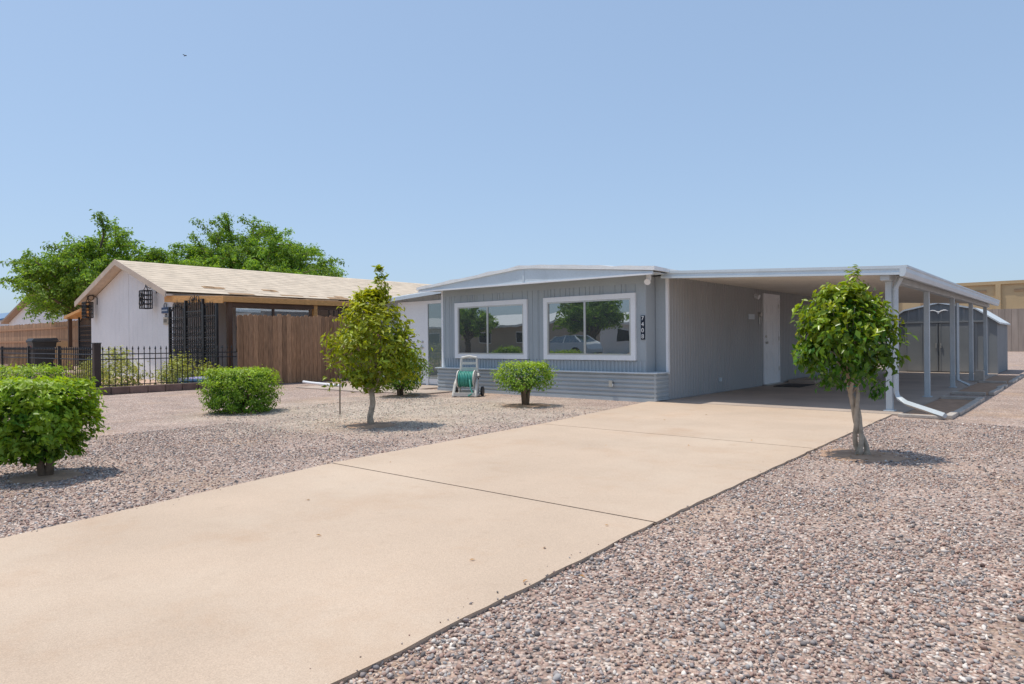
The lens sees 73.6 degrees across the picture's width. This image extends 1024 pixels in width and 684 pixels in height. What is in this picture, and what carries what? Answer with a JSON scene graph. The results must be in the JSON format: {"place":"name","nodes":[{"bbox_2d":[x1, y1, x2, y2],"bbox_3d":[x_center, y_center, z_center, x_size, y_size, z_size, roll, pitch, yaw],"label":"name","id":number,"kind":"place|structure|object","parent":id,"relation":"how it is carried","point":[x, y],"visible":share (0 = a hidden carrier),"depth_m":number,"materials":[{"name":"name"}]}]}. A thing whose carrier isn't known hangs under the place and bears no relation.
{"place":"outdoors","nodes":[
{"label":"outdoors","id":0,"kind":"place"},
{"bbox_2d":[11,355,25,367],"bbox_3d":[-19.862,0.798,27.683,0.920,0.560,0.620,0,0,40],"label":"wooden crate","id":1,"kind":"object","parent":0,"point":[16,360],"visible":0.12,"depth_m":27.39,"materials":[{"name":"brown wood"}]},
{"bbox_2d":[9,303,80,325],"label":"walls","id":2,"kind":"structure","parent":0,"point":[17,319],"depth_m":55.04,"materials":[{"name":"white paint"}]},
{"bbox_2d":[1,295,77,323],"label":"roof","id":3,"kind":"structure","parent":2,"relation":"on","point":[11,315],"depth_m":57.07,"materials":[{"name":"brown wood"}]},
{"bbox_2d":[56,341,67,346],"bbox_3d":[-18.284,0.509,27.654,0.770,1.110,0.620,0,0,40],"label":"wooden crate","id":4,"kind":"object","parent":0,"point":[63,343],"visible":0.01,"depth_m":27.41,"materials":[{"name":"brown wood"}]},
{"bbox_2d":[55,347,72,369],"bbox_3d":[-16.787,0.625,25.668,0.420,0.860,0.520,0,0,40],"label":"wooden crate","id":5,"kind":"object","parent":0,"point":[65,357],"visible":0.14,"depth_m":25.57,"materials":[{"name":"brown wood"}]},
{"bbox_2d":[0,364,348,396],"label":"neighbor yard","id":6,"kind":"structure","parent":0,"point":[147,381],"depth_m":20.92,"materials":[{"name":"beige gravel"}]},
{"bbox_2d":[0,319,91,365],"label":"yard fence","id":7,"kind":"object","parent":6,"relation":"on","point":[16,336],"visible":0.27,"depth_m":38.37,"materials":[{"name":"brown wood"}]},
{"bbox_2d":[11,366,104,378],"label":"neighbor patio","id":8,"kind":"structure","parent":6,"relation":"on","point":[62,373],"depth_m":23.40,"materials":[{"name":"beige concrete"}]},
{"bbox_2d":[26,338,60,365],"bbox_3d":[-17.749,0.452,25.926,0.780,1.218,0.946,0,0,40],"label":"barbecue grill","id":9,"kind":"object","parent":8,"relation":"on","point":[40,342],"visible":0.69,"depth_m":25.66,"materials":[{"name":"black metal"}]},
{"bbox_2d":[64,308,88,346],"bbox_3d":[-14.941,-0.015,27.715,1.980,2.500,5.000,0,0,40],"label":"lean to","id":10,"kind":"object","parent":6,"relation":"on","point":[76,314],"visible":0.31,"depth_m":26.40,"materials":[{"name":"orange wood"}]},
{"bbox_2d":[78,316,91,369],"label":"side gate","id":11,"kind":"structure","parent":10,"relation":"attached to","point":[82,328],"depth_m":26.16,"materials":[{"name":"black metal"}]},
{"bbox_2d":[0,209,174,323],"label":"mesquite tree","id":12,"kind":"object","parent":6,"relation":"on","point":[49,283],"visible":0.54,"depth_m":33.19,"materials":[{"name":"green plant"}]},
{"bbox_2d":[67,358,122,383],"bbox_3d":[-11.952,0.831,19.494,1.507,0.837,1.449,-1,0,-6],"label":"desert shrub","id":13,"kind":"object","parent":6,"relation":"on","point":[89,370],"visible":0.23,"depth_m":19.41,"materials":[{"name":"green plant"}]},
{"bbox_2d":[76,358,114,380],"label":"desert shrub","id":14,"kind":"object","parent":6,"relation":"on","point":[91,370],"visible":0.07,"depth_m":21.03,"materials":[{"name":"green plant"}]},
{"bbox_2d":[0,343,236,387],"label":"iron fence","id":15,"kind":"object","parent":6,"relation":"on","point":[96,354],"visible":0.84,"depth_m":16.93,"materials":[{"name":"black metal"}]},
{"bbox_2d":[78,345,162,386],"bbox_3d":[-9.955,0.640,17.105,1.909,1.186,1.878,0,0,40],"label":"desert shrub","id":16,"kind":"object","parent":6,"relation":"on","point":[117,365],"visible":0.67,"depth_m":17.01,"materials":[{"name":"green plant"}]},
{"bbox_2d":[101,355,148,386],"bbox_3d":[-10.711,0.753,18.651,1.583,0.980,1.623,0,0,40],"label":"desert shrub","id":17,"kind":"object","parent":6,"relation":"on","point":[129,369],"visible":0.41,"depth_m":18.67,"materials":[{"name":"green plant"}]},
{"bbox_2d":[151,349,198,382],"bbox_3d":[-9.088,0.708,18.643,1.386,1.034,1.312,0,0,40],"label":"desert shrub","id":18,"kind":"object","parent":6,"relation":"on","point":[185,366],"visible":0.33,"depth_m":18.64,"materials":[{"name":"green plant"}]},
{"bbox_2d":[151,358,200,384],"bbox_3d":[-8.718,0.809,17.798,1.312,0.822,1.263,0,0,6],"label":"desert shrub","id":19,"kind":"object","parent":6,"relation":"on","point":[174,363],"visible":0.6,"depth_m":17.67,"materials":[{"name":"green plant"}]},
{"bbox_2d":[168,293,218,376],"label":"iron gate","id":20,"kind":"structure","parent":6,"relation":"on","point":[185,328],"depth_m":19.40,"materials":[{"name":"black metal"}]},
{"bbox_2d":[190,358,219,376],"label":"desert shrub","id":21,"kind":"object","parent":6,"relation":"on","point":[200,369],"visible":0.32,"depth_m":18.33,"materials":[{"name":"green plant"}]},
{"bbox_2d":[146,211,348,277],"bbox_3d":[-14.561,-2.885,37.566,11.677,8.253,12.086,0,0,40],"label":"mesquite tree","id":22,"kind":"object","parent":6,"relation":"on","point":[248,252],"visible":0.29,"depth_m":36.50,"materials":[{"name":"green plant"}]},
{"bbox_2d":[236,308,371,350],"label":"porch screens","id":23,"kind":"object","parent":6,"relation":"on","point":[267,312],"visible":0.11,"depth_m":19.69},
{"bbox_2d":[91,270,374,379],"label":"walls","id":24,"kind":"structure","parent":0,"point":[120,318],"depth_m":22.68,"materials":[{"name":"white paint"}]},
{"bbox_2d":[81,295,97,317],"bbox_3d":[-15.330,-1.293,24.852,0.414,0.859,0.444,0,0,40],"label":"wall lantern","id":25,"kind":"object","parent":24,"relation":"attached to","point":[84,306],"depth_m":24.77,"materials":[{"name":"black metal"}]},
{"bbox_2d":[139,285,156,308],"bbox_3d":[-11.477,-1.471,21.588,0.414,0.859,0.444,0,0,40],"label":"wall lantern","id":26,"kind":"object","parent":24,"relation":"attached to","point":[142,295],"depth_m":21.48,"materials":[{"name":"black metal"}]},
{"bbox_2d":[161,303,167,324],"bbox_3d":[-10.761,-0.882,21.230,0.450,0.682,0.045,0,0,40],"label":"electric meter","id":27,"kind":"object","parent":24,"relation":"attached to","point":[165,318],"visible":0.97,"depth_m":21.18,"materials":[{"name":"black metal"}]},
{"bbox_2d":[74,259,432,306],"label":"roof","id":28,"kind":"structure","parent":24,"relation":"on","point":[163,279],"depth_m":24.22,"materials":[{"name":"beige"}]},
{"bbox_2d":[201,286,348,299],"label":"roof patches","id":29,"kind":"object","parent":28,"relation":"on","point":[281,294],"visible":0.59,"depth_m":23.23,"materials":[{"name":"beige wood"}]},
{"bbox_2d":[0,401,891,683],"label":"driveway","id":30,"kind":"structure","parent":0,"point":[350,569],"depth_m":3.80,"materials":[{"name":"concrete"}]},
{"bbox_2d":[307,414,1002,581],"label":"fallen leaves","id":31,"kind":"object","parent":30,"relation":"on","point":[706,414],"visible":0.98,"depth_m":6.23,"materials":[{"name":"brown plant"}]},
{"bbox_2d":[0,352,1023,683],"bbox_3d":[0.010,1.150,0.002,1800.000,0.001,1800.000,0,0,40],"label":"ground","id":32,"kind":"structure","parent":0,"point":[122,414],"depth_m":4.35,"materials":[{"name":"beige gravel"}]},
{"bbox_2d":[0,362,76,398],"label":"boxwood hedge","id":33,"kind":"object","parent":32,"relation":"on","point":[24,371],"visible":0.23,"depth_m":11.44,"materials":[{"name":"green plant"}]},
{"bbox_2d":[3,470,84,483],"bbox_3d":[-4.066,1.164,5.960,0.613,0.017,0.582,0,0,40],"label":"soil patch","id":34,"kind":"object","parent":32,"relation":"on","point":[57,475],"visible":0.88,"depth_m":5.87,"materials":[{"name":"brown soil"}]},
{"bbox_2d":[0,373,109,475],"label":"clipped shrub","id":35,"kind":"object","parent":34,"relation":"on","point":[40,431],"visible":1,"depth_m":5.78,"materials":[{"name":"green plant"}]},
{"bbox_2d":[89,380,239,395],"bbox_3d":[-8.307,1.110,16.728,0.210,0.170,3.585,0,0,40],"label":"block edging","id":36,"kind":"object","parent":32,"relation":"on","point":[148,388],"visible":0.66,"depth_m":16.24,"materials":[{"name":"concrete"}]},
{"bbox_2d":[195,364,283,413],"bbox_3d":[-4.509,0.776,11.459,1.310,0.807,1.353,-1,0,-2],"label":"boxwood hedge","id":37,"kind":"object","parent":32,"relation":"on","point":[240,400],"visible":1,"depth_m":11.12,"materials":[{"name":"green plant"}]},
{"bbox_2d":[226,302,361,369],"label":"porch posts","id":38,"kind":"object","parent":32,"relation":"on","point":[229,325],"visible":0.23,"depth_m":19.01,"materials":[{"name":"brown wood"}]},
{"bbox_2d":[164,295,356,306],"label":"porch roof","id":39,"kind":"structure","parent":38,"relation":"on","point":[253,299],"depth_m":19.85,"materials":[{"name":"brown wood"}]},
{"bbox_2d":[237,314,378,383],"bbox_3d":[-4.969,0.178,21.063,0.154,1.960,7.329,0,0,40],"label":"wooden fence","id":40,"kind":"object","parent":32,"relation":"on","point":[288,347],"visible":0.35,"depth_m":19.36,"materials":[{"name":"brown wood"}]},
{"bbox_2d":[302,381,341,386],"bbox_3d":[-4.915,1.078,17.712,1.605,0.118,0.090,0,0,38],"label":"drain pipe","id":41,"kind":"object","parent":32,"relation":"on","point":[315,383],"visible":0.75,"depth_m":17.80,"materials":[{"name":"white plastic"}]},
{"bbox_2d":[339,368,340,414],"bbox_3d":[-2.740,0.780,10.895,0.034,0.750,0.024,0,0,40],"label":"garden stake","id":42,"kind":"object","parent":32,"relation":"on","point":[339,393],"visible":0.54,"depth_m":10.89,"materials":[{"name":"metal"}]},
{"bbox_2d":[347,422,395,428],"bbox_3d":[-1.927,1.139,9.436,0.693,0.017,0.722,-1,0,-27],"label":"soil patch","id":43,"kind":"object","parent":32,"relation":"on","point":[370,426],"visible":0.91,"depth_m":9.31,"materials":[{"name":"soil"}]},
{"bbox_2d":[320,264,432,423],"bbox_3d":[-1.944,0.040,9.431,1.449,2.239,1.341,0,0,40],"label":"citrus tree","id":44,"kind":"object","parent":43,"relation":"on","point":[364,373],"visible":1,"depth_m":9.26,"materials":[{"name":"green plant"}]},
{"bbox_2d":[296,383,451,394],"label":"walkway","id":45,"kind":"structure","parent":32,"relation":"on","point":[421,390],"depth_m":16.21,"materials":[{"name":"concrete"}]},
{"bbox_2d":[380,394,417,397],"bbox_3d":[-2.384,1.135,14.456,0.820,0.017,0.852,0,0,40],"label":"soil patch","id":46,"kind":"object","parent":32,"relation":"on","point":[393,396],"visible":0.91,"depth_m":14.27,"materials":[{"name":"soil"}]},
{"bbox_2d":[376,349,432,395],"bbox_3d":[-2.364,0.621,14.421,1.360,1.064,1.348,0,0,40],"label":"rounded bush","id":47,"kind":"object","parent":46,"relation":"on","point":[399,387],"visible":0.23,"depth_m":14.34,"materials":[{"name":"green plant"}]},
{"bbox_2d":[367,292,441,384],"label":"addition","id":48,"kind":"structure","parent":32,"relation":"on","point":[434,330],"depth_m":17.52,"materials":[{"name":"white paint"}]},
{"bbox_2d":[398,300,440,384],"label":"wall","id":49,"kind":"structure","parent":48,"relation":"attached to","point":[417,312],"depth_m":17.82,"materials":[{"name":"white paint"}]},
{"bbox_2d":[452,355,484,396],"bbox_3d":[-0.942,0.706,14.251,0.620,0.856,0.542,0,0,12],"label":"hose reel","id":50,"kind":"object","parent":32,"relation":"on","point":[467,376],"visible":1,"depth_m":14.18,"materials":[{"name":"plastic"}]},
{"bbox_2d":[502,403,550,407],"bbox_3d":[0.255,1.115,12.062,0.872,0.017,0.913,-1,0,-5],"label":"soil patch","id":51,"kind":"object","parent":32,"relation":"on","point":[530,405],"visible":0.92,"depth_m":11.94,"materials":[{"name":"soil"}]},
{"bbox_2d":[490,359,561,404],"bbox_3d":[0.229,0.716,12.118,1.138,0.831,1.131,0,0,40],"label":"topiary bush","id":52,"kind":"object","parent":51,"relation":"on","point":[524,384],"visible":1,"depth_m":11.91,"materials":[{"name":"green plant"}]},
{"bbox_2d":[443,275,668,400],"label":"front wall","id":53,"kind":"structure","parent":32,"relation":"on","point":[651,307],"depth_m":13.68,"materials":[{"name":"grey"}]},
{"bbox_2d":[454,299,528,358],"bbox_3d":[-0.492,-0.267,15.169,2.150,1.270,0.050,0,0,40],"label":"window frame","id":54,"kind":"object","parent":53,"relation":"attached to","point":[487,304],"visible":1,"depth_m":15.03,"materials":[{"name":"white metal"}]},
{"bbox_2d":[459,305,522,352],"bbox_3d":[-0.493,-0.267,15.168,1.900,1.020,0.008,0,0,40],"label":"window glass","id":55,"kind":"object","parent":54,"relation":"in","point":[504,329],"visible":1,"depth_m":15.12,"materials":[{"name":"clear glass"}]},
{"bbox_2d":[418,269,664,291],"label":"gable fascia","id":56,"kind":"structure","parent":53,"relation":"on","point":[523,277],"depth_m":13.84,"materials":[{"name":"white metal"}]},
{"bbox_2d":[644,275,650,284],"bbox_3d":[2.489,-1.137,12.532,0.117,0.194,0.180,0,0,21],"label":"flood light","id":57,"kind":"object","parent":56,"relation":"attached to","point":[647,280],"visible":0.92,"depth_m":12.49,"materials":[{"name":"white plastic"}]},
{"bbox_2d":[435,367,669,401],"bbox_3d":[0.569,0.847,14.416,5.790,0.545,0.508,0,0,40],"label":"skirt","id":58,"kind":"object","parent":53,"relation":"attached to","point":[641,386],"visible":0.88,"depth_m":13.34,"materials":[{"name":"grey metal"}]},
{"bbox_2d":[609,380,614,386],"bbox_3d":[1.891,0.791,12.970,0.134,0.120,0.072,0,0,63],"label":"hose bib","id":59,"kind":"object","parent":58,"relation":"attached to","point":[611,384],"visible":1,"depth_m":12.97,"materials":[{"name":"metal"}]},
{"bbox_2d":[441,278,669,373],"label":"corner trim","id":60,"kind":"structure","parent":53,"relation":"attached to","point":[667,326],"depth_m":12.79,"materials":[{"name":"white metal"}]},
{"bbox_2d":[543,293,636,360],"bbox_3d":[1.488,-0.282,13.492,2.160,1.270,0.050,0,0,40],"label":"window frame","id":61,"kind":"object","parent":53,"relation":"attached to","point":[631,298],"visible":1,"depth_m":13.44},
{"bbox_2d":[549,300,629,353],"bbox_3d":[1.488,-0.282,13.491,1.910,1.020,0.008,0,0,40],"label":"window glass","id":62,"kind":"object","parent":61,"relation":"in","point":[607,327],"visible":1,"depth_m":13.43,"materials":[{"name":"clear glass"}]},
{"bbox_2d":[641,315,644,339],"bbox_3d":[2.433,-0.269,12.711,0.080,0.450,0.021,0,0,40],"label":"number plate","id":63,"kind":"object","parent":53,"relation":"attached to","point":[643,326],"visible":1,"depth_m":12.69,"materials":[{"name":"black metal"}]},
{"bbox_2d":[668,278,870,399],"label":"side wall","id":64,"kind":"structure","parent":32,"relation":"on","point":[716,333],"depth_m":14.59,"materials":[{"name":"grey"}]},
{"bbox_2d":[416,265,679,289],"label":"roof","id":65,"kind":"structure","parent":64,"relation":"on","point":[629,267],"depth_m":13.40,"materials":[{"name":"metal"}]},
{"bbox_2d":[719,294,801,380],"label":"wall fixtures","id":66,"kind":"object","parent":64,"relation":"attached to","point":[752,316],"depth_m":16.01,"materials":[{"name":"grey"}]},
{"bbox_2d":[762,293,782,385],"bbox_3d":[6.410,-0.069,16.847,0.135,2.215,1.100,0,0,40],"label":"side door","id":67,"kind":"structure","parent":64,"relation":"attached to","point":[771,339],"depth_m":16.85,"materials":[{"name":"metal"}]},
{"bbox_2d":[661,265,999,418],"bbox_3d":[8.662,-0.170,16.085,4.518,2.391,13.651,0,0,40],"label":"carport","id":68,"kind":"object","parent":32,"relation":"on","point":[896,285],"visible":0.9,"depth_m":12.84,"materials":[{"name":"metal"}]},
{"bbox_2d":[773,383,814,386],"bbox_3d":[6.711,1.030,16.275,0.600,0.016,1.100,0,0,40],"label":"doormat","id":69,"kind":"object","parent":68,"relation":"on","point":[793,385],"visible":1,"depth_m":16.12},
{"bbox_2d":[663,371,997,415],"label":"carport slab","id":70,"kind":"structure","parent":32,"relation":"on","point":[911,386],"depth_m":13.35,"materials":[{"name":"beige concrete"}]},
{"bbox_2d":[788,377,832,382],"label":"step slab","id":71,"kind":"structure","parent":70,"relation":"on","point":[803,380],"depth_m":17.51,"materials":[{"name":"concrete"}]},
{"bbox_2d":[818,449,909,462],"bbox_3d":[3.405,1.097,6.662,0.836,0.017,0.843,0,0,40],"label":"soil patch","id":72,"kind":"object","parent":32,"relation":"on","point":[847,454],"visible":0.89,"depth_m":6.56,"materials":[{"name":"brown soil"}]},
{"bbox_2d":[789,264,917,454],"bbox_3d":[3.226,0.190,6.622,1.025,1.878,1.063,-1,0,-18],"label":"ficus tree","id":73,"kind":"object","parent":72,"relation":"on","point":[845,328],"visible":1,"depth_m":6.49,"materials":[{"name":"green plant"}]},
{"bbox_2d":[872,309,1023,351],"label":"back fence","id":74,"kind":"object","parent":32,"relation":"on","point":[1014,318],"visible":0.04,"depth_m":51.73,"materials":[{"name":"beige concrete"}]},
{"bbox_2d":[899,303,1009,373],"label":"garden shed","id":75,"kind":"structure","parent":32,"relation":"on","point":[997,346],"depth_m":21.77,"materials":[{"name":"metal"}]},
{"bbox_2d":[899,320,982,371],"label":"shed doors","id":76,"kind":"structure","parent":75,"relation":"in","point":[915,350],"depth_m":21.85,"materials":[{"name":"metal"}]},
{"bbox_2d":[904,375,1016,414],"bbox_3d":[10.150,1.028,14.805,0.650,0.001,13.300,0,0,40],"label":"planting bed","id":77,"kind":"object","parent":32,"relation":"on","point":[946,406],"visible":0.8,"depth_m":12.30,"materials":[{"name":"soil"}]},
{"bbox_2d":[974,370,984,381],"bbox_3d":[11.742,0.866,17.190,0.200,0.300,0.200,0,0,40],"label":"concrete block","id":78,"kind":"object","parent":77,"relation":"on","point":[979,375],"depth_m":17.13,"materials":[{"name":"grey concrete"}]},
{"bbox_2d":[898,374,1023,419],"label":"garden edging","id":79,"kind":"object","parent":32,"relation":"on","point":[974,402],"visible":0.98,"depth_m":12.36,"materials":[{"name":"concrete"}]},
{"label":"walls","id":80,"kind":"object","parent":32,"relation":"on","visible":0},
{"bbox_2d":[0,312,9,319],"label":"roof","id":81,"kind":"structure","parent":80,"relation":"on","point":[3,316],"depth_m":84.28,"materials":[{"name":"white"}]},
{"bbox_2d":[0,0,1023,312],"label":"sky","id":82,"kind":"structure","parent":0,"point":[423,141],"materials":[{"name":"blue"}]},
{"bbox_2d":[880,280,1023,311],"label":"sound wall","id":83,"kind":"structure","parent":0,"point":[1009,294],"depth_m":63.58,"materials":[{"name":"beige concrete"}]},
{"bbox_3d":[-8.278,1.123,17.761,0.654,0.140,0.654,0,0,40],"label":"plastic tub","id":84,"kind":"object","parent":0,"visible":0},
{"bbox_2d":[178,377,213,382],"bbox_3d":[-8.165,0.981,17.845,1.006,0.160,0.206,-1,0,-26],"label":"pool noodle","id":85,"kind":"object","parent":84,"relation":"on","point":[190,378],"visible":0.33,"depth_m":17.73,"materials":[{"name":"blue plastic"}]}
]}

